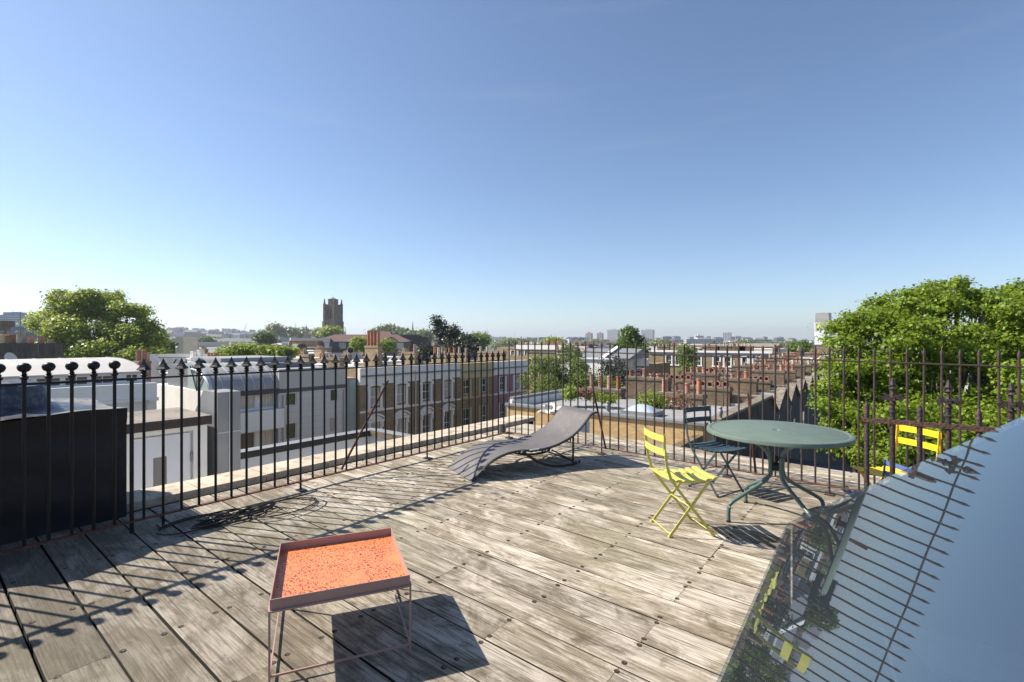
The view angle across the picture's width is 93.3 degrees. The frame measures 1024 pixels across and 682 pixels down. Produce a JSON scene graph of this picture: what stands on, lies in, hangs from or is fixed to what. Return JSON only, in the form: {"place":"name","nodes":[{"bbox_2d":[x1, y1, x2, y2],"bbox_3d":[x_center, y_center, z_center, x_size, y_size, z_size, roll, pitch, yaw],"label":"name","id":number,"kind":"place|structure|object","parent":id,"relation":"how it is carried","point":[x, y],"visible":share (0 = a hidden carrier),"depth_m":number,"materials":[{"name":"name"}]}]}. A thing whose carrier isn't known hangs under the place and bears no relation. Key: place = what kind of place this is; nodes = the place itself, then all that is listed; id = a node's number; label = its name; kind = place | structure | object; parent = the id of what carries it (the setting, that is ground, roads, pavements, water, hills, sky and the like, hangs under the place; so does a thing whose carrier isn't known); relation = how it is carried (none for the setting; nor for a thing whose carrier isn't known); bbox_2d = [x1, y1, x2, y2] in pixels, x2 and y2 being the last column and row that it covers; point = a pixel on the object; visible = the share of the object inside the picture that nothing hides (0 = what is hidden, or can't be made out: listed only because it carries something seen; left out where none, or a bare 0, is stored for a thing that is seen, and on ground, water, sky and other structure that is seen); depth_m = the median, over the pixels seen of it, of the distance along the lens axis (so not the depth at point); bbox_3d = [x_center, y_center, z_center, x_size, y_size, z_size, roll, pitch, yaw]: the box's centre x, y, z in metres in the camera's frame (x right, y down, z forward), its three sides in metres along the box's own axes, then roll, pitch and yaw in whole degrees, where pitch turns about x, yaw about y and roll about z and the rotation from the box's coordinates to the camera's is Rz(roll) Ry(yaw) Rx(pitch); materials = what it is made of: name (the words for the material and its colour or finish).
{"place":"outdoors","nodes":[
{"label":"outdoors","id":0,"kind":"place"},
{"bbox_2d":[0,331,62,358],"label":"dark chimney wall","id":1,"kind":"structure","parent":0,"point":[18,346],"depth_m":44.00,"materials":[{"name":"brick"}]},
{"bbox_2d":[197,342,242,345],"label":"town house","id":2,"kind":"structure","parent":0,"point":[213,343],"depth_m":188.89,"materials":[{"name":"grey brick"}]},
{"bbox_2d":[157,355,344,448],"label":"modern block","id":3,"kind":"structure","parent":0,"point":[190,393],"depth_m":32.68,"materials":[{"name":"white paint"}]},
{"bbox_2d":[241,395,254,409],"bbox_3d":[-16.980,3.925,30.955,0.075,0.850,0.953,0,0,38],"label":"window","id":4,"kind":"structure","parent":3,"relation":"in","point":[251,399],"depth_m":31.09,"materials":[{"name":"grey glass"}]},
{"bbox_2d":[241,432,254,448],"bbox_3d":[-16.980,6.775,30.955,0.075,1.850,0.953,0,0,38],"label":"window","id":5,"kind":"structure","parent":3,"relation":"in","point":[251,435],"depth_m":31.09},
{"bbox_2d":[262,394,273,406],"bbox_3d":[-16.223,3.925,31.921,0.075,0.850,0.957,0,0,38],"label":"window","id":6,"kind":"structure","parent":3,"relation":"in","point":[267,399],"depth_m":31.99,"materials":[{"name":"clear glass"}]},
{"bbox_2d":[262,429,273,445],"bbox_3d":[-16.223,6.775,31.921,0.075,1.850,0.957,0,0,38],"label":"window","id":7,"kind":"structure","parent":3,"relation":"in","point":[267,435],"depth_m":31.99,"materials":[{"name":"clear glass"}]},
{"bbox_2d":[286,393,295,405],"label":"window","id":8,"kind":"structure","parent":3,"relation":"in","point":[292,396],"depth_m":32.90,"materials":[{"name":"green glass"}]},
{"bbox_2d":[286,422,295,439],"bbox_3d":[-15.042,6.105,32.827,0.075,1.099,0.755,0,0,38],"label":"window","id":9,"kind":"structure","parent":3,"relation":"in","point":[292,426],"depth_m":32.90,"materials":[{"name":"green glass"}]},
{"bbox_2d":[296,345,362,359],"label":"town house","id":10,"kind":"structure","parent":0,"point":[318,350],"depth_m":84.15,"materials":[{"name":"stone"}]},
{"bbox_2d":[127,415,533,512],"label":"parapet","id":11,"kind":"structure","parent":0,"point":[172,494],"depth_m":5.59,"materials":[{"name":"stone"}]},
{"bbox_2d":[0,579,43,681],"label":"deck joists","id":12,"kind":"object","parent":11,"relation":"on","point":[37,668],"depth_m":2.57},
{"bbox_2d":[0,424,888,681],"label":"deck","id":13,"kind":"structure","parent":12,"relation":"on","point":[521,568],"depth_m":3.11,"materials":[{"name":"wood"}]},
{"bbox_2d":[156,490,316,535],"bbox_3d":[-2.291,1.437,4.149,1.230,0.137,0.396,0,0,-39],"label":"coiled cable","id":14,"kind":"object","parent":13,"relation":"on","point":[223,515],"visible":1,"depth_m":4.08,"materials":[{"name":"rubber"}]},
{"bbox_2d":[0,351,508,553],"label":"spear fence","id":15,"kind":"object","parent":13,"relation":"on","point":[93,366],"visible":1,"depth_m":4.24,"materials":[{"name":"black metal"}]},
{"bbox_2d":[268,528,411,681],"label":"tray table","id":16,"kind":"object","parent":13,"relation":"on","point":[315,571],"visible":1,"depth_m":2.52,"materials":[{"name":"orange metal"}]},
{"bbox_2d":[448,406,596,481],"bbox_3d":[0.151,1.202,5.908,1.743,0.639,0.710,0,0,-30],"label":"sun lounger","id":17,"kind":"object","parent":13,"relation":"on","point":[564,424],"visible":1,"depth_m":5.86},
{"bbox_2d":[644,426,718,537],"bbox_3d":[1.378,1.143,3.991,0.501,0.828,0.380,0,0,-8],"label":"folding chair","id":18,"kind":"object","parent":13,"relation":"on","point":[672,476],"visible":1,"depth_m":3.92,"materials":[{"name":"paint"}]},
{"bbox_2d":[684,405,745,497],"bbox_3d":[2.110,1.132,5.053,0.390,0.847,0.501,0,0,-26],"label":"folding chair","id":19,"kind":"object","parent":13,"relation":"on","point":[714,447],"visible":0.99,"depth_m":5.10,"materials":[{"name":"green paint"}]},
{"bbox_2d":[505,340,1023,495],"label":"lance fence","id":20,"kind":"object","parent":13,"relation":"on","point":[890,362],"visible":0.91,"depth_m":5.38,"materials":[{"name":"metal"}]},
{"bbox_2d":[706,420,855,522],"bbox_3d":[2.301,1.165,4.207,1.130,0.786,1.130,0,0,38],"label":"round garden table","id":21,"kind":"object","parent":13,"relation":"on","point":[762,434],"visible":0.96,"depth_m":4.13,"materials":[{"name":"green paint"}]},
{"bbox_2d":[720,422,1023,681],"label":"glass roof light","id":22,"kind":"object","parent":13,"relation":"on","point":[916,575],"visible":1,"depth_m":2.42,"materials":[{"name":"glass"}]},
{"bbox_2d":[841,460,913,497],"bbox_3d":[2.897,1.275,3.838,0.371,0.598,0.318,0,0,4],"label":"folding chair","id":23,"kind":"object","parent":13,"relation":"on","point":[852,494],"visible":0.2,"depth_m":3.94,"materials":[{"name":"blue paint"}]},
{"bbox_2d":[850,425,941,488],"bbox_3d":[3.267,1.158,4.127,0.501,0.838,0.410,0,0,-6],"label":"folding chair","id":24,"kind":"object","parent":13,"relation":"on","point":[877,471],"visible":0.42,"depth_m":4.20,"materials":[{"name":"yellow paint"}]},
{"bbox_2d":[861,378,1023,492],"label":"old gate railing","id":25,"kind":"object","parent":13,"relation":"on","point":[978,428],"visible":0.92,"depth_m":3.34,"materials":[{"name":"metal"}]},
{"bbox_2d":[0,380,126,545],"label":"tarred chimney block","id":26,"kind":"structure","parent":11,"relation":"on","point":[11,463],"depth_m":3.79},
{"bbox_2d":[299,331,415,434],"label":"terraced house","id":27,"kind":"structure","parent":0,"point":[371,350],"depth_m":39.43,"materials":[{"name":"brown brick"}]},
{"bbox_2d":[371,388,378,405],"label":"window","id":28,"kind":"structure","parent":27,"relation":"in","point":[372,389],"depth_m":38.14,"materials":[{"name":"grey glass"}]},
{"bbox_2d":[397,385,404,402],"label":"window","id":29,"kind":"structure","parent":27,"relation":"in","point":[399,388],"depth_m":40.16,"materials":[{"name":"grey glass"}]},
{"bbox_2d":[341,349,400,363],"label":"town house","id":30,"kind":"structure","parent":0,"point":[351,360],"depth_m":73.59,"materials":[{"name":"stone"}]},
{"bbox_2d":[353,344,460,434],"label":"terraced house","id":31,"kind":"structure","parent":0,"point":[431,395],"depth_m":43.49,"materials":[{"name":"brown brick"}]},
{"bbox_2d":[423,414,429,432],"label":"window","id":32,"kind":"structure","parent":31,"relation":"in","point":[424,416],"depth_m":42.36,"materials":[{"name":"grey glass"}]},
{"bbox_2d":[241,418,589,468],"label":"front roof terrace","id":33,"kind":"structure","parent":0,"point":[268,454],"depth_m":15.36,"materials":[{"name":"stone"}]},
{"bbox_2d":[127,407,211,491],"bbox_3d":[-5.545,2.600,6.890,1.370,3.000,1.800,0,0,38],"label":"roof access hut","id":34,"kind":"object","parent":33,"relation":"on","point":[172,446],"visible":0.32,"depth_m":6.86,"materials":[{"name":"white paint"}]},
{"bbox_2d":[134,432,192,490],"bbox_3d":[-4.897,2.300,6.784,0.050,1.940,0.714,0,0,41],"label":"door","id":35,"kind":"structure","parent":34,"relation":"in","point":[153,445],"depth_m":6.76,"materials":[{"name":"white paint"}]},
{"bbox_2d":[195,389,240,475],"bbox_3d":[-5.209,2.490,8.097,2.210,3.420,0.345,0,0,38],"label":"lead clad upstand","id":36,"kind":"object","parent":33,"relation":"on","point":[223,424],"visible":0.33,"depth_m":7.43,"materials":[{"name":"grey metal"}]},
{"bbox_2d":[399,348,494,425],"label":"terraced house","id":37,"kind":"structure","parent":0,"point":[465,392],"depth_m":47.63,"materials":[{"name":"brown brick"}]},
{"bbox_2d":[470,346,527,418],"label":"terraced house","id":38,"kind":"structure","parent":0,"point":[512,377],"depth_m":51.27,"materials":[{"name":"brick"}]},
{"bbox_2d":[91,330,931,350],"bbox_3d":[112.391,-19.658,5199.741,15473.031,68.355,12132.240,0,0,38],"label":"hills","id":39,"kind":"structure","parent":0,"point":[240,339],"depth_m":1023.57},
{"bbox_2d":[0,0,1023,339],"label":"sky","id":40,"kind":"structure","parent":0,"point":[524,169],"materials":[{"name":"blue"}]},
{"bbox_2d":[634,358,669,376],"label":"terraced house","id":41,"kind":"structure","parent":0,"point":[649,366],"depth_m":70.87,"materials":[{"name":"brick"}]},
{"bbox_2d":[587,374,737,407],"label":"terraced house","id":42,"kind":"structure","parent":0,"point":[700,399],"depth_m":25.68,"materials":[{"name":"brick"}]},
{"bbox_2d":[675,434,702,449],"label":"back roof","id":43,"kind":"structure","parent":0,"point":[698,438],"depth_m":17.18,"materials":[{"name":"brick"}]},
{"bbox_2d":[621,368,773,406],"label":"terraced house","id":44,"kind":"structure","parent":0,"point":[710,393],"depth_m":31.16,"materials":[{"name":"brick"}]},
{"bbox_2d":[649,343,777,378],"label":"terraced house","id":45,"kind":"structure","parent":0,"point":[732,351],"depth_m":87.05,"materials":[{"name":"white brick"}]},
{"bbox_2d":[668,370,776,394],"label":"terraced house","id":46,"kind":"structure","parent":0,"point":[744,384],"depth_m":33.49,"materials":[{"name":"brick"}]},
{"bbox_2d":[681,366,786,389],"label":"terraced house","id":47,"kind":"structure","parent":0,"point":[710,376],"depth_m":39.74,"materials":[{"name":"brick"}]},
{"bbox_2d":[706,363,797,384],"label":"terraced house","id":48,"kind":"structure","parent":0,"point":[780,377],"depth_m":42.04,"materials":[{"name":"brick"}]},
{"bbox_2d":[725,341,782,347],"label":"town house","id":49,"kind":"structure","parent":0,"point":[765,345],"depth_m":206.32,"materials":[{"name":"white brick"}]},
{"bbox_2d":[731,341,786,351],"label":"town house","id":50,"kind":"structure","parent":0,"point":[771,349],"depth_m":135.57,"materials":[{"name":"grey brick"}]},
{"bbox_2d":[718,362,804,378],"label":"terraced house","id":51,"kind":"structure","parent":0,"point":[792,373],"depth_m":46.49,"materials":[{"name":"brick"}]},
{"bbox_2d":[731,360,812,376],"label":"terraced house","id":52,"kind":"structure","parent":0,"point":[797,367],"depth_m":50.81,"materials":[{"name":"brick"}]},
{"bbox_2d":[743,359,821,371],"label":"terraced house","id":53,"kind":"structure","parent":0,"point":[808,366],"depth_m":55.78,"materials":[{"name":"brick"}]},
{"bbox_2d":[754,355,820,369],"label":"terraced house","id":54,"kind":"structure","parent":0,"point":[770,361],"depth_m":61.61,"materials":[{"name":"brick"}]},
{"bbox_2d":[772,344,840,356],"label":"town house","id":55,"kind":"structure","parent":0,"point":[778,352],"depth_m":108.89,"materials":[{"name":"brick"}]},
{"bbox_2d":[782,343,842,353],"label":"town house","id":56,"kind":"structure","parent":0,"point":[820,349],"depth_m":152.80,"materials":[{"name":"brick"}]},
{"bbox_2d":[778,457,855,472],"bbox_3d":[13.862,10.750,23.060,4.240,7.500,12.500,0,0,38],"label":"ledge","id":57,"kind":"object","parent":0,"point":[824,465],"depth_m":27.41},
{"bbox_2d":[832,428,930,474],"bbox_3d":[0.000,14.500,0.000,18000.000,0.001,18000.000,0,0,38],"label":"ground","id":58,"kind":"structure","parent":0,"point":[838,461],"depth_m":58.19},
{"bbox_2d":[0,321,14,334],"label":"house back","id":59,"kind":"structure","parent":58,"relation":"on","point":[5,327],"depth_m":90.84,"materials":[{"name":"brick"}]},
{"bbox_2d":[0,312,31,326],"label":"office building","id":60,"kind":"structure","parent":58,"relation":"on","point":[10,316],"depth_m":260.74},
{"bbox_2d":[11,327,39,342],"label":"hall","id":61,"kind":"structure","parent":58,"relation":"on","point":[14,329],"depth_m":71.87,"materials":[{"name":"white paint"}]},
{"bbox_2d":[0,357,158,411],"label":"white villa","id":62,"kind":"object","parent":58,"relation":"on","point":[104,370],"visible":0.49,"depth_m":25.61,"materials":[{"name":"paint"}]},
{"bbox_2d":[36,377,60,386],"bbox_3d":[-23.143,2.055,24.132,0.075,0.450,0.920,0,0,38],"label":"window","id":63,"kind":"structure","parent":62,"relation":"in","point":[54,378],"depth_m":24.26,"materials":[{"name":"glass"}]},
{"bbox_2d":[64,376,87,385],"bbox_3d":[-22.495,2.055,24.958,0.075,0.450,0.920,0,0,38],"label":"window","id":64,"kind":"structure","parent":62,"relation":"in","point":[77,377],"depth_m":25.04,"materials":[{"name":"glass"}]},
{"bbox_2d":[91,375,112,383],"bbox_3d":[-21.848,2.055,25.784,0.075,0.450,0.920,0,0,38],"label":"window","id":65,"kind":"structure","parent":62,"relation":"in","point":[100,376],"depth_m":25.86,"materials":[{"name":"glass"}]},
{"bbox_2d":[16,285,174,361],"bbox_3d":[-50.800,3.783,59.455,17.757,21.439,13.820,0,0,38],"label":"tree","id":66,"kind":"object","parent":58,"relation":"on","point":[67,326],"visible":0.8,"depth_m":58.87,"materials":[{"name":"green plant"}]},
{"bbox_2d":[133,350,167,383],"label":"white end house","id":67,"kind":"structure","parent":58,"relation":"on","point":[153,361],"depth_m":46.00,"materials":[{"name":"paint"}]},
{"bbox_2d":[161,339,174,353],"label":"tree","id":68,"kind":"object","parent":58,"relation":"on","point":[172,345],"visible":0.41,"depth_m":108.77,"materials":[{"name":"green plant"}]},
{"bbox_2d":[155,354,206,371],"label":"terrace floor block","id":69,"kind":"structure","parent":58,"relation":"on","point":[172,355],"depth_m":57.30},
{"bbox_2d":[175,337,196,353],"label":"cream end wall","id":70,"kind":"structure","parent":58,"relation":"on","point":[187,345],"depth_m":76.62,"materials":[{"name":"paint"}]},
{"bbox_2d":[197,334,217,341],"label":"tree","id":71,"kind":"object","parent":58,"relation":"on","point":[207,339],"visible":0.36,"depth_m":228.36,"materials":[{"name":"green plant"}]},
{"bbox_2d":[210,341,300,360],"bbox_3d":[-30.685,7.269,58.047,11.017,14.475,3.892,0,0,0],"label":"tree","id":72,"kind":"object","parent":58,"relation":"on","point":[243,349],"visible":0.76,"depth_m":57.09,"materials":[{"name":"green plant"}]},
{"bbox_2d":[250,329,280,344],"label":"tree","id":73,"kind":"object","parent":58,"relation":"on","point":[265,338],"visible":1,"depth_m":187.75,"materials":[{"name":"green plant"}]},
{"bbox_2d":[260,321,285,337],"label":"tree","id":74,"kind":"object","parent":58,"relation":"on","point":[275,328],"visible":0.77,"depth_m":473.63,"materials":[{"name":"green plant"}]},
{"bbox_2d":[277,325,300,337],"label":"tree","id":75,"kind":"object","parent":58,"relation":"on","point":[289,332],"visible":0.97,"depth_m":476.12,"materials":[{"name":"green plant"}]},
{"bbox_2d":[288,338,339,348],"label":"church nave","id":76,"kind":"structure","parent":58,"relation":"on","point":[315,342],"depth_m":178.79,"materials":[{"name":"brick"}]},
{"bbox_2d":[311,324,345,337],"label":"tree","id":77,"kind":"object","parent":58,"relation":"on","point":[327,331],"visible":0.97,"depth_m":265.75,"materials":[{"name":"green plant"}]},
{"bbox_2d":[322,298,343,337],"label":"church tower","id":78,"kind":"structure","parent":58,"relation":"on","point":[332,313],"depth_m":297.06,"materials":[{"name":"stone"}]},
{"bbox_2d":[347,377,355,431],"bbox_3d":[-13.346,8.650,37.579,2.660,11.700,1.124,0,0,38],"label":"glass stair link","id":79,"kind":"object","parent":58,"relation":"on","point":[351,403],"visible":0.14,"depth_m":36.89,"materials":[{"name":"glass"}]},
{"bbox_2d":[349,336,366,353],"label":"tree","id":80,"kind":"object","parent":58,"relation":"on","point":[357,343],"visible":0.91,"depth_m":118.90,"materials":[{"name":"green plant"}]},
{"bbox_2d":[325,331,410,355],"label":"tiled roof hall","id":81,"kind":"structure","parent":58,"relation":"on","point":[342,341],"depth_m":191.12,"materials":[{"name":"tile"}]},
{"bbox_2d":[380,338,397,353],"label":"tree","id":82,"kind":"object","parent":58,"relation":"on","point":[389,346],"visible":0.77,"depth_m":118.71,"materials":[{"name":"green plant"}]},
{"bbox_2d":[392,327,411,335],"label":"tree","id":83,"kind":"object","parent":58,"relation":"on","point":[397,331],"visible":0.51,"depth_m":413.44,"materials":[{"name":"green plant"}]},
{"bbox_2d":[399,334,430,351],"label":"charcoal block","id":84,"kind":"structure","parent":58,"relation":"on","point":[417,340],"depth_m":199.99,"materials":[{"name":"grey brick"}]},
{"bbox_2d":[403,327,436,342],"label":"tree","id":85,"kind":"object","parent":58,"relation":"on","point":[423,332],"visible":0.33,"depth_m":295.20,"materials":[{"name":"green plant"}]},
{"bbox_2d":[412,314,485,361],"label":"tree","id":86,"kind":"object","parent":58,"relation":"on","point":[451,337],"visible":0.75,"depth_m":75.99,"materials":[{"name":"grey plant"}]},
{"bbox_2d":[467,333,493,347],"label":"tree","id":87,"kind":"object","parent":58,"relation":"on","point":[484,339],"visible":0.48,"depth_m":147.61,"materials":[{"name":"green plant"}]},
{"bbox_2d":[490,336,532,346],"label":"tree","id":88,"kind":"object","parent":58,"relation":"on","point":[503,342],"visible":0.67,"depth_m":411.80,"materials":[{"name":"green plant"}]},
{"bbox_2d":[496,340,579,360],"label":"terraced house","id":89,"kind":"structure","parent":58,"relation":"on","point":[531,347],"depth_m":129.80,"materials":[{"name":"brick"}]},
{"bbox_2d":[526,344,564,393],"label":"town house","id":90,"kind":"structure","parent":58,"relation":"on","point":[531,353],"depth_m":126.48,"materials":[{"name":"brick"}]},
{"bbox_2d":[517,342,624,394],"bbox_3d":[4.585,7.274,38.148,7.800,14.463,7.805,0,0,-20],"label":"tree","id":91,"kind":"object","parent":58,"relation":"on","point":[559,372],"visible":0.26,"depth_m":38.59,"materials":[{"name":"green plant"}]},
{"bbox_2d":[557,346,648,384],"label":"terraced house","id":92,"kind":"structure","parent":58,"relation":"on","point":[589,358],"depth_m":70.30,"materials":[{"name":"paint"}]},
{"bbox_2d":[590,353,634,385],"bbox_3d":[10.950,7.865,51.109,4.415,13.282,6.535,0,0,-22],"label":"tree","id":93,"kind":"object","parent":58,"relation":"on","point":[614,370],"visible":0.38,"depth_m":50.96,"materials":[{"name":"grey plant"}]},
{"bbox_2d":[607,329,619,339],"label":"tower block","id":94,"kind":"structure","parent":58,"relation":"on","point":[612,334],"depth_m":1500.02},
{"bbox_2d":[505,387,730,444],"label":"flat roof neighbour","id":95,"kind":"structure","parent":58,"relation":"on","point":[699,428],"depth_m":20.70,"materials":[{"name":"brick"}]},
{"bbox_2d":[537,402,561,414],"bbox_3d":[1.737,2.977,21.564,1.372,0.485,1.012,0,0,38],"label":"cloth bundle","id":96,"kind":"object","parent":95,"relation":"on","point":[551,409],"visible":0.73,"depth_m":21.32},
{"bbox_2d":[559,386,581,400],"bbox_3d":[2.909,2.613,23.899,1.241,0.792,1.185,0,0,38],"label":"roof shrub","id":97,"kind":"object","parent":95,"relation":"on","point":[567,393],"visible":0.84,"depth_m":23.67,"materials":[{"name":"green plant"}]},
{"bbox_2d":[574,387,595,398],"bbox_3d":[3.540,2.555,23.912,1.580,0.647,1.031,0,0,38],"label":"roof shrub","id":98,"kind":"object","parent":95,"relation":"on","point":[582,392],"visible":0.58,"depth_m":23.63,"materials":[{"name":"brown plant"}]},
{"bbox_2d":[581,391,621,403],"bbox_3d":[4.359,2.786,23.581,2.321,0.688,1.354,0,0,38],"label":"roof shrub","id":99,"kind":"object","parent":95,"relation":"on","point":[606,398],"visible":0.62,"depth_m":23.33,"materials":[{"name":"green plant"}]},
{"bbox_2d":[637,389,675,408],"bbox_3d":[6.898,2.871,23.597,2.014,1.038,1.341,0,0,38],"label":"roof shrub","id":100,"kind":"object","parent":95,"relation":"on","point":[650,402],"visible":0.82,"depth_m":23.41,"materials":[{"name":"green plant"}]},
{"bbox_2d":[662,389,698,409],"bbox_3d":[7.978,2.966,23.367,2.108,1.292,1.399,0,0,13],"label":"roof shrub","id":101,"kind":"object","parent":95,"relation":"on","point":[678,404],"visible":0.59,"depth_m":23.17,"materials":[{"name":"brown plant"}]},
{"bbox_2d":[611,324,650,352],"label":"tree","id":102,"kind":"object","parent":58,"relation":"on","point":[632,336],"visible":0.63,"depth_m":80.41,"materials":[{"name":"green plant"}]},
{"bbox_2d":[641,329,653,339],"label":"tower block","id":103,"kind":"structure","parent":58,"relation":"on","point":[648,333],"depth_m":1499.46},
{"bbox_2d":[645,339,672,345],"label":"tree","id":104,"kind":"object","parent":58,"relation":"on","point":[660,342],"visible":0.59,"depth_m":227.45,"materials":[{"name":"green plant"}]},
{"bbox_2d":[675,343,703,374],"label":"tree","id":105,"kind":"object","parent":58,"relation":"on","point":[689,362],"visible":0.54,"depth_m":73.07,"materials":[{"name":"green plant"}]},
{"bbox_2d":[683,338,723,343],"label":"office building","id":106,"kind":"structure","parent":58,"relation":"on","point":[700,341],"depth_m":621.02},
{"bbox_2d":[711,369,841,463],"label":"butterfly roof wall","id":107,"kind":"structure","parent":58,"relation":"on","point":[794,408],"depth_m":31.69,"materials":[{"name":"brick"}]},
{"bbox_2d":[786,340,813,351],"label":"tree","id":108,"kind":"object","parent":58,"relation":"on","point":[793,347],"visible":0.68,"depth_m":148.69,"materials":[{"name":"green plant"}]},
{"bbox_2d":[814,312,831,344],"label":"wrapped tower","id":109,"kind":"structure","parent":58,"relation":"on","point":[825,317],"depth_m":901.50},
{"bbox_2d":[800,274,1023,474],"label":"tree","id":110,"kind":"object","parent":58,"relation":"on","point":[915,320],"visible":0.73,"depth_m":13.87,"materials":[{"name":"green plant"}]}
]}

